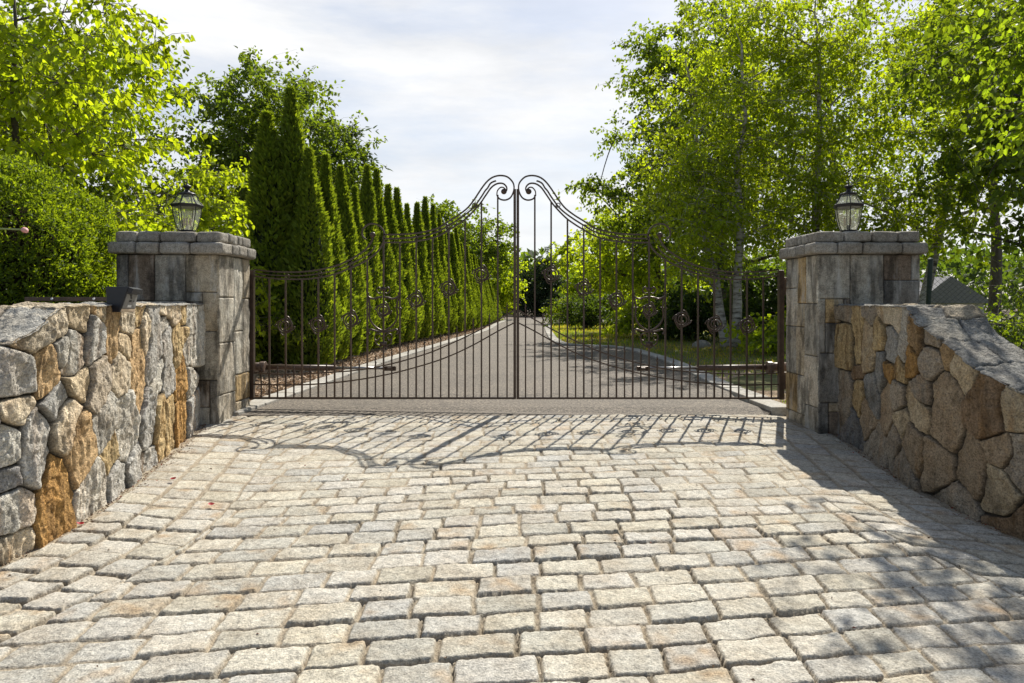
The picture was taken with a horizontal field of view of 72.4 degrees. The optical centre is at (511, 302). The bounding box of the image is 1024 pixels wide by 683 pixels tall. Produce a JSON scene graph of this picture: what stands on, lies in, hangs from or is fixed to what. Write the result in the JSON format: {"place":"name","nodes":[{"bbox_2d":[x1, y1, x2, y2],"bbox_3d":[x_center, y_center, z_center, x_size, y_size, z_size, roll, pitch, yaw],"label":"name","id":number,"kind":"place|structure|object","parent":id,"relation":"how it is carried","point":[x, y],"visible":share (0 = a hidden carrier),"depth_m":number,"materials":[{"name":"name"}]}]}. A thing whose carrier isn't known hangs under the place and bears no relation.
{"place":"outdoors","nodes":[
{"label":"outdoors","id":0,"kind":"place"},
{"bbox_2d":[238,318,771,415],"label":"driveway","id":1,"kind":"structure","parent":0,"point":[418,407],"depth_m":9.27,"materials":[{"name":"grey asphalt"}]},
{"bbox_2d":[0,414,1023,682],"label":"cobblestone apron","id":2,"kind":"object","parent":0,"point":[320,530],"visible":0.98,"depth_m":3.67,"materials":[{"name":"stone"}]},
{"bbox_2d":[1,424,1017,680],"bbox_3d":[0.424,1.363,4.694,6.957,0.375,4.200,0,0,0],"label":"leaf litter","id":3,"kind":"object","parent":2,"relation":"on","point":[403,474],"visible":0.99,"depth_m":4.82,"materials":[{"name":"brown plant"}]},
{"bbox_2d":[0,0,1023,298],"label":"sky","id":4,"kind":"structure","parent":0,"point":[462,94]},
{"bbox_2d":[500,303,1016,320],"bbox_3d":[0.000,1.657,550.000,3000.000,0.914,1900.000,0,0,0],"label":"ground","id":5,"kind":"structure","parent":0,"point":[521,316],"depth_m":59.89,"materials":[{"name":"green plant"}]},
{"bbox_2d":[0,227,28,232],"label":"rose","id":6,"kind":"object","parent":5,"relation":"on","point":[24,229],"visible":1,"depth_m":3.80,"materials":[{"name":"pink plant"}]},
{"bbox_2d":[0,151,118,305],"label":"clipped shrub","id":7,"kind":"object","parent":5,"relation":"on","point":[44,256],"visible":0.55,"depth_m":6.44,"materials":[{"name":"green plant"}]},
{"bbox_2d":[0,301,205,564],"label":"stone wall","id":8,"kind":"structure","parent":5,"relation":"on","point":[100,402],"depth_m":4.29,"materials":[{"name":"grey stone"}]},
{"bbox_2d":[25,287,142,311],"bbox_3d":[-2.992,-0.021,5.001,1.128,0.177,0.344,0,0,27],"label":"spotlight","id":9,"kind":"object","parent":8,"relation":"on","point":[121,299],"visible":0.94,"depth_m":4.71,"materials":[{"name":"black plastic"}]},
{"bbox_2d":[0,0,220,232],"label":"leafy tree","id":10,"kind":"object","parent":5,"relation":"on","point":[106,187],"visible":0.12,"depth_m":21.82,"materials":[{"name":"green plant"}]},
{"bbox_2d":[108,231,255,424],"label":"gate pillar","id":11,"kind":"structure","parent":5,"relation":"on","point":[210,271],"depth_m":6.80,"materials":[{"name":"stone"}]},
{"bbox_2d":[170,179,203,231],"bbox_3d":[-3.346,-0.983,7.200,0.277,0.582,0.320,0,0,0],"label":"post lantern","id":12,"kind":"object","parent":11,"relation":"on","point":[180,205],"visible":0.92,"depth_m":7.16,"materials":[{"name":"black metal"}]},
{"bbox_2d":[249,175,515,399],"bbox_3d":[-1.437,-0.169,7.658,2.963,2.461,0.062,0,0,0],"label":"gate leaf","id":13,"kind":"object","parent":11,"relation":"attached to","point":[252,372],"visible":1,"depth_m":7.65,"materials":[{"name":"brown metal"}]},
{"bbox_2d":[255,361,395,372],"bbox_3d":[-2.143,0.722,7.766,1.718,0.141,0.203,0,0,0],"label":"gate opener","id":14,"kind":"object","parent":13,"relation":"attached to","point":[289,367],"visible":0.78,"depth_m":7.74,"materials":[{"name":"brown paint"}]},
{"bbox_2d":[123,45,401,234],"bbox_3d":[-9.018,-4.145,26.086,9.506,10.700,7.247,0,0,-25],"label":"maple tree","id":15,"kind":"object","parent":5,"relation":"on","point":[233,146],"visible":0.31,"depth_m":24.88,"materials":[{"name":"green plant"}]},
{"bbox_2d":[250,321,499,401],"bbox_3d":[-4.294,1.162,26.677,5.892,0.001,38.693,0,0,5],"label":"mulch bed","id":16,"kind":"object","parent":5,"relation":"on","point":[352,360],"depth_m":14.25,"materials":[{"name":"brown wood"}]},
{"bbox_2d":[0,0,225,256],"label":"birch tree","id":17,"kind":"object","parent":16,"relation":"on","point":[21,100],"visible":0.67,"depth_m":9.08,"materials":[{"name":"green plant"}]},
{"bbox_2d":[111,145,254,235],"bbox_3d":[-7.245,-1.070,15.410,4.951,4.541,3.564,0,0,0],"label":"young tree","id":18,"kind":"object","parent":16,"relation":"on","point":[211,178],"visible":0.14,"depth_m":15.21,"materials":[{"name":"green plant"}]},
{"bbox_2d":[68,184,316,361],"bbox_3d":[-5.677,-0.221,10.597,4.870,3.194,2.978,0,0,0],"label":"leafy shrub","id":19,"kind":"object","parent":16,"relation":"on","point":[206,220],"visible":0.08,"depth_m":10.74,"materials":[{"name":"green plant"}]},
{"bbox_2d":[239,109,298,363],"bbox_3d":[-4.297,-1.088,12.260,1.759,4.617,1.674,0,0,-3],"label":"arborvitae","id":20,"kind":"object","parent":16,"relation":"on","point":[265,185],"visible":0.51,"depth_m":12.00,"materials":[{"name":"green plant"}]},
{"bbox_2d":[261,84,331,362],"bbox_3d":[-3.826,-1.326,12.427,1.577,5.104,1.462,0,0,-17],"label":"arborvitae","id":21,"kind":"object","parent":16,"relation":"on","point":[291,138],"visible":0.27,"depth_m":12.25,"materials":[{"name":"green plant"}]},
{"bbox_2d":[271,146,347,364],"bbox_3d":[-3.459,-0.739,12.028,1.223,3.904,1.234,0,0,25],"label":"arborvitae","id":22,"kind":"object","parent":16,"relation":"on","point":[312,252],"visible":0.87,"depth_m":11.80,"materials":[{"name":"green plant"}]},
{"bbox_2d":[317,152,359,364],"bbox_3d":[-3.450,-0.794,13.024,1.194,4.016,1.177,0,0,19],"label":"arborvitae","id":23,"kind":"object","parent":16,"relation":"on","point":[325,176],"visible":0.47,"depth_m":12.93,"materials":[{"name":"green plant"}]},
{"bbox_2d":[308,121,391,196],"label":"leafy tree","id":24,"kind":"object","parent":16,"relation":"on","point":[352,135],"visible":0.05,"depth_m":26.69,"materials":[{"name":"green plant"}]},
{"bbox_2d":[334,164,368,359],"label":"arborvitae","id":25,"kind":"object","parent":16,"relation":"on","point":[348,227],"visible":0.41,"depth_m":13.95,"materials":[{"name":"green plant"}]},
{"bbox_2d":[350,184,380,352],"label":"arborvitae","id":26,"kind":"object","parent":16,"relation":"on","point":[358,221],"visible":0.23,"depth_m":15.09,"materials":[{"name":"green plant"}]},
{"bbox_2d":[359,163,388,348],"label":"arborvitae","id":27,"kind":"object","parent":16,"relation":"on","point":[367,200],"visible":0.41,"depth_m":16.02,"materials":[{"name":"green plant"}]},
{"bbox_2d":[372,167,403,349],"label":"arborvitae","id":28,"kind":"object","parent":16,"relation":"on","point":[390,280],"visible":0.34,"depth_m":17.04,"materials":[{"name":"green plant"}]},
{"bbox_2d":[383,183,409,346],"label":"arborvitae","id":29,"kind":"object","parent":16,"relation":"on","point":[390,209],"visible":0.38,"depth_m":17.94,"materials":[{"name":"green plant"}]},
{"bbox_2d":[392,186,423,344],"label":"arborvitae","id":30,"kind":"object","parent":16,"relation":"on","point":[408,281],"visible":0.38,"depth_m":18.83,"materials":[{"name":"green plant"}]},
{"bbox_2d":[403,202,424,341],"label":"arborvitae","id":31,"kind":"object","parent":16,"relation":"on","point":[407,215],"visible":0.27,"depth_m":19.85,"materials":[{"name":"green plant"}]},
{"bbox_2d":[412,201,434,339],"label":"arborvitae","id":32,"kind":"object","parent":16,"relation":"on","point":[418,226],"visible":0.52,"depth_m":20.74,"materials":[{"name":"green plant"}]},
{"bbox_2d":[421,196,444,338],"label":"arborvitae","id":33,"kind":"object","parent":16,"relation":"on","point":[437,297],"visible":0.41,"depth_m":21.80,"materials":[{"name":"green plant"}]},
{"bbox_2d":[429,203,447,336],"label":"arborvitae","id":34,"kind":"object","parent":16,"relation":"on","point":[438,266],"visible":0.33,"depth_m":22.74,"materials":[{"name":"green plant"}]},
{"bbox_2d":[436,212,453,335],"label":"arborvitae","id":35,"kind":"object","parent":16,"relation":"on","point":[441,246],"visible":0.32,"depth_m":23.61,"materials":[{"name":"green plant"}]},
{"bbox_2d":[442,229,458,335],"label":"arborvitae","id":36,"kind":"object","parent":16,"relation":"on","point":[454,317],"visible":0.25,"depth_m":24.50,"materials":[{"name":"green plant"}]},
{"bbox_2d":[447,232,467,333],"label":"arborvitae","id":37,"kind":"object","parent":16,"relation":"on","point":[454,262],"visible":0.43,"depth_m":25.51,"materials":[{"name":"green plant"}]},
{"bbox_2d":[454,227,469,329],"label":"arborvitae","id":38,"kind":"object","parent":16,"relation":"on","point":[458,246],"visible":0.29,"depth_m":26.50,"materials":[{"name":"green plant"}]},
{"bbox_2d":[460,242,475,331],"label":"arborvitae","id":39,"kind":"object","parent":16,"relation":"on","point":[471,307],"visible":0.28,"depth_m":27.53,"materials":[{"name":"green plant"}]},
{"bbox_2d":[466,245,478,328],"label":"arborvitae","id":40,"kind":"object","parent":16,"relation":"on","point":[468,263],"visible":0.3,"depth_m":28.62,"materials":[{"name":"green plant"}]},
{"bbox_2d":[469,254,484,327],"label":"arborvitae","id":41,"kind":"object","parent":16,"relation":"on","point":[478,309],"visible":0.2,"depth_m":29.62,"materials":[{"name":"green plant"}]},
{"bbox_2d":[472,254,482,325],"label":"arborvitae","id":42,"kind":"object","parent":16,"relation":"on","point":[478,293],"visible":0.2,"depth_m":30.70,"materials":[{"name":"green plant"}]},
{"bbox_2d":[475,257,486,324],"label":"arborvitae","id":43,"kind":"object","parent":16,"relation":"on","point":[483,298],"visible":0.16,"depth_m":31.75,"materials":[{"name":"green plant"}]},
{"bbox_2d":[479,266,487,325],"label":"arborvitae","id":44,"kind":"object","parent":16,"relation":"on","point":[485,318],"visible":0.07,"depth_m":32.71,"materials":[{"name":"green plant"}]},
{"bbox_2d":[480,271,488,326],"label":"arborvitae","id":45,"kind":"object","parent":16,"relation":"on","point":[486,300],"visible":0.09,"depth_m":33.65,"materials":[{"name":"green plant"}]},
{"bbox_2d":[482,273,491,324],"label":"arborvitae","id":46,"kind":"object","parent":16,"relation":"on","point":[487,298],"visible":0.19,"depth_m":34.46,"materials":[{"name":"green plant"}]},
{"bbox_2d":[486,280,494,322],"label":"arborvitae","id":47,"kind":"object","parent":16,"relation":"on","point":[492,313],"visible":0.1,"depth_m":35.50,"materials":[{"name":"green plant"}]},
{"bbox_2d":[487,280,495,321],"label":"arborvitae","id":48,"kind":"object","parent":16,"relation":"on","point":[494,311],"visible":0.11,"depth_m":36.55,"materials":[{"name":"green plant"}]},
{"bbox_2d":[488,279,496,320],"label":"arborvitae","id":49,"kind":"object","parent":16,"relation":"on","point":[492,293],"visible":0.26,"depth_m":37.47,"materials":[{"name":"green plant"}]},
{"bbox_2d":[490,282,499,321],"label":"arborvitae","id":50,"kind":"object","parent":16,"relation":"on","point":[495,299],"visible":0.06,"depth_m":39.44,"materials":[{"name":"green plant"}]},
{"bbox_2d":[494,285,501,317],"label":"arborvitae","id":51,"kind":"object","parent":16,"relation":"on","point":[496,298],"visible":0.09,"depth_m":41.21,"materials":[{"name":"green plant"}]},
{"bbox_2d":[233,318,541,415],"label":"granite kerb","id":52,"kind":"structure","parent":5,"relation":"on","point":[256,403],"depth_m":10.29,"materials":[{"name":"grey stone"}]},
{"bbox_2d":[412,194,527,284],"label":"airy tree","id":53,"kind":"object","parent":5,"relation":"on","point":[489,254],"visible":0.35,"depth_m":42.46,"materials":[{"name":"green plant"}]},
{"bbox_2d":[482,247,532,319],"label":"young tree","id":54,"kind":"object","parent":5,"relation":"on","point":[506,294],"visible":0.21,"depth_m":46.24,"materials":[{"name":"green plant"}]},
{"bbox_2d":[502,262,547,315],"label":"spruce tree","id":55,"kind":"object","parent":5,"relation":"on","point":[522,275],"visible":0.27,"depth_m":61.12,"materials":[{"name":"green plant"}]},
{"bbox_2d":[516,244,574,315],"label":"spruce tree","id":56,"kind":"object","parent":5,"relation":"on","point":[544,299],"visible":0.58,"depth_m":59.57,"materials":[{"name":"green plant"}]},
{"bbox_2d":[545,323,785,414],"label":"granite kerb","id":57,"kind":"structure","parent":5,"relation":"on","point":[776,407],"depth_m":9.91,"materials":[{"name":"grey stone"}]},
{"bbox_2d":[709,371,785,403],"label":"bark mulch","id":58,"kind":"object","parent":5,"relation":"on","point":[768,393],"visible":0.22,"depth_m":9.18,"materials":[{"name":"brown wood"}]},
{"bbox_2d":[970,280,1023,347],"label":"fence bush","id":59,"kind":"object","parent":58,"relation":"on","point":[1017,298],"visible":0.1,"depth_m":8.78,"materials":[{"name":"green plant"}]},
{"bbox_2d":[979,287,1023,349],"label":"fence bush","id":60,"kind":"object","parent":58,"relation":"on","point":[996,319],"visible":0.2,"depth_m":7.66,"materials":[{"name":"green plant"}]},
{"bbox_2d":[496,230,1023,314],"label":"wood","id":61,"kind":"object","parent":5,"relation":"on","point":[955,264],"visible":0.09,"depth_m":73.15,"materials":[{"name":"green plant"}]},
{"bbox_2d":[779,231,927,434],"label":"gate pillar","id":62,"kind":"structure","parent":5,"relation":"on","point":[826,271],"depth_m":6.80,"materials":[{"name":"stone"}]},
{"bbox_2d":[517,175,785,399],"bbox_3d":[1.531,-0.169,7.658,2.963,2.461,0.062,0,0,0],"label":"gate leaf","id":63,"kind":"object","parent":62,"relation":"attached to","point":[780,372],"visible":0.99,"depth_m":7.65,"materials":[{"name":"brown metal"}]},
{"bbox_2d":[636,361,785,372],"bbox_3d":[2.237,0.722,7.766,1.718,0.141,0.203,0,0,0],"label":"gate opener","id":64,"kind":"object","parent":63,"relation":"attached to","point":[767,365],"visible":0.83,"depth_m":7.74,"materials":[{"name":"brown paint"}]},
{"bbox_2d":[833,179,864,231],"bbox_3d":[3.465,-0.983,7.200,0.313,0.582,0.304,0,0,0],"label":"post lantern","id":65,"kind":"object","parent":62,"relation":"on","point":[847,193],"visible":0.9,"depth_m":7.17,"materials":[{"name":"black metal"}]},
{"bbox_2d":[787,0,1023,169],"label":"overhanging birch","id":66,"kind":"object","parent":5,"relation":"on","point":[1004,64],"visible":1,"depth_m":7.36,"materials":[{"name":"green plant"}]},
{"bbox_2d":[834,303,1023,539],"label":"stone wall","id":67,"kind":"structure","parent":5,"relation":"on","point":[930,399],"depth_m":4.98,"materials":[{"name":"brown stone"}]},
{"bbox_2d":[919,276,987,312],"bbox_3d":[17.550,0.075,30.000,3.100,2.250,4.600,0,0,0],"label":"house","id":68,"kind":"structure","parent":5,"relation":"on","point":[945,289],"depth_m":27.70,"materials":[{"name":"grey"}]},
{"bbox_2d":[919,258,1023,347],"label":"chain link fence","id":69,"kind":"object","parent":5,"relation":"on","point":[928,291],"visible":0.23,"depth_m":7.38,"materials":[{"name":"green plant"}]},
{"bbox_2d":[1012,112,1022,129],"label":"overhanging maple","id":70,"kind":"object","parent":5,"relation":"on","point":[1018,126],"visible":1,"depth_m":4.58,"materials":[{"name":"green plant"}]},
{"bbox_2d":[552,317,1023,402],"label":"lawn","id":71,"kind":"structure","parent":0,"point":[767,378],"depth_m":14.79,"materials":[{"name":"plant"}]},
{"bbox_2d":[539,297,601,323],"bbox_3d":[3.171,0.537,35.869,3.452,1.705,3.047,0,0,19],"label":"woodland bush","id":72,"kind":"object","parent":71,"relation":"on","point":[553,312],"visible":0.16,"depth_m":35.88,"materials":[{"name":"green plant"}]},
{"bbox_2d":[544,283,626,328],"bbox_3d":[3.178,0.307,30.197,3.594,2.409,3.299,0,0,0],"label":"woodland bush","id":73,"kind":"object","parent":71,"relation":"on","point":[591,314],"visible":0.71,"depth_m":30.08,"materials":[{"name":"green plant"}]},
{"bbox_2d":[538,218,643,309],"bbox_3d":[5.047,-1.732,39.614,7.204,5.867,5.936,0,0,0],"label":"leafy tree","id":74,"kind":"object","parent":71,"relation":"on","point":[573,281],"visible":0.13,"depth_m":39.46,"materials":[{"name":"green plant"}]},
{"bbox_2d":[594,288,691,338],"bbox_3d":[4.455,0.520,22.491,3.479,1.976,2.767,0,0,0],"label":"woodland bush","id":75,"kind":"object","parent":71,"relation":"on","point":[626,323],"visible":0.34,"depth_m":22.25,"materials":[{"name":"green plant"}]},
{"bbox_2d":[564,154,731,314],"bbox_3d":[5.251,-2.292,26.752,6.739,6.987,6.488,0,0,0],"label":"leafy tree","id":76,"kind":"object","parent":71,"relation":"on","point":[624,271],"visible":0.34,"depth_m":25.71,"materials":[{"name":"green plant"}]},
{"bbox_2d":[552,0,811,334],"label":"oak tree","id":77,"kind":"object","parent":71,"relation":"on","point":[654,54],"visible":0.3,"depth_m":23.61,"materials":[{"name":"green plant"}]},
{"bbox_2d":[624,280,749,340],"bbox_3d":[5.372,0.333,20.862,3.628,2.238,3.054,0,0,22],"label":"woodland bush","id":78,"kind":"object","parent":71,"relation":"on","point":[673,309],"visible":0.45,"depth_m":20.54,"materials":[{"name":"green plant"}]},
{"bbox_2d":[692,340,710,347],"bbox_3d":[4.764,1.097,17.584,0.489,0.316,0.390,0,0,0],"label":"boulder","id":79,"kind":"object","parent":71,"relation":"on","point":[704,343],"visible":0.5,"depth_m":17.46,"materials":[{"name":"stone"}]},
{"bbox_2d":[677,260,774,342],"bbox_3d":[6.626,0.187,20.130,3.717,2.852,3.394,0,0,0],"label":"woodland bush","id":80,"kind":"object","parent":71,"relation":"on","point":[752,306],"visible":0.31,"depth_m":19.88,"materials":[{"name":"green plant"}]},
{"bbox_2d":[595,0,857,347],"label":"birch tree","id":81,"kind":"object","parent":71,"relation":"on","point":[698,164],"visible":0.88,"depth_m":17.26,"materials":[{"name":"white plant"}]},
{"bbox_2d":[715,305,785,354],"bbox_3d":[6.407,0.776,15.751,3.416,1.859,2.940,0,0,0],"label":"woodland bush","id":82,"kind":"object","parent":71,"relation":"on","point":[770,336],"visible":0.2,"depth_m":15.28,"materials":[{"name":"green plant"}]},
{"bbox_2d":[742,261,785,330],"bbox_3d":[7.900,0.028,19.758,3.659,2.365,2.970,0,0,26],"label":"woodland bush","id":83,"kind":"object","parent":71,"relation":"on","point":[772,301],"visible":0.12,"depth_m":19.36,"materials":[{"name":"green plant"}]},
{"bbox_2d":[687,0,938,276],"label":"birch tree","id":84,"kind":"object","parent":71,"relation":"on","point":[817,191],"visible":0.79,"depth_m":16.75,"materials":[{"name":"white plant"}]},
{"bbox_2d":[671,0,966,256],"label":"leafy tree","id":85,"kind":"object","parent":71,"relation":"on","point":[824,100],"visible":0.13,"depth_m":22.29,"materials":[{"name":"green plant"}]},
{"bbox_2d":[790,0,1022,304],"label":"birch tree","id":86,"kind":"object","parent":71,"relation":"on","point":[902,222],"visible":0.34,"depth_m":16.16,"materials":[{"name":"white plant"}]},
{"bbox_2d":[856,0,1023,334],"bbox_3d":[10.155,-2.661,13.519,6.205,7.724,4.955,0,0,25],"label":"leafy tree","id":87,"kind":"object","parent":71,"relation":"on","point":[991,170],"visible":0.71,"depth_m":13.95,"materials":[{"name":"green plant"}]}
]}

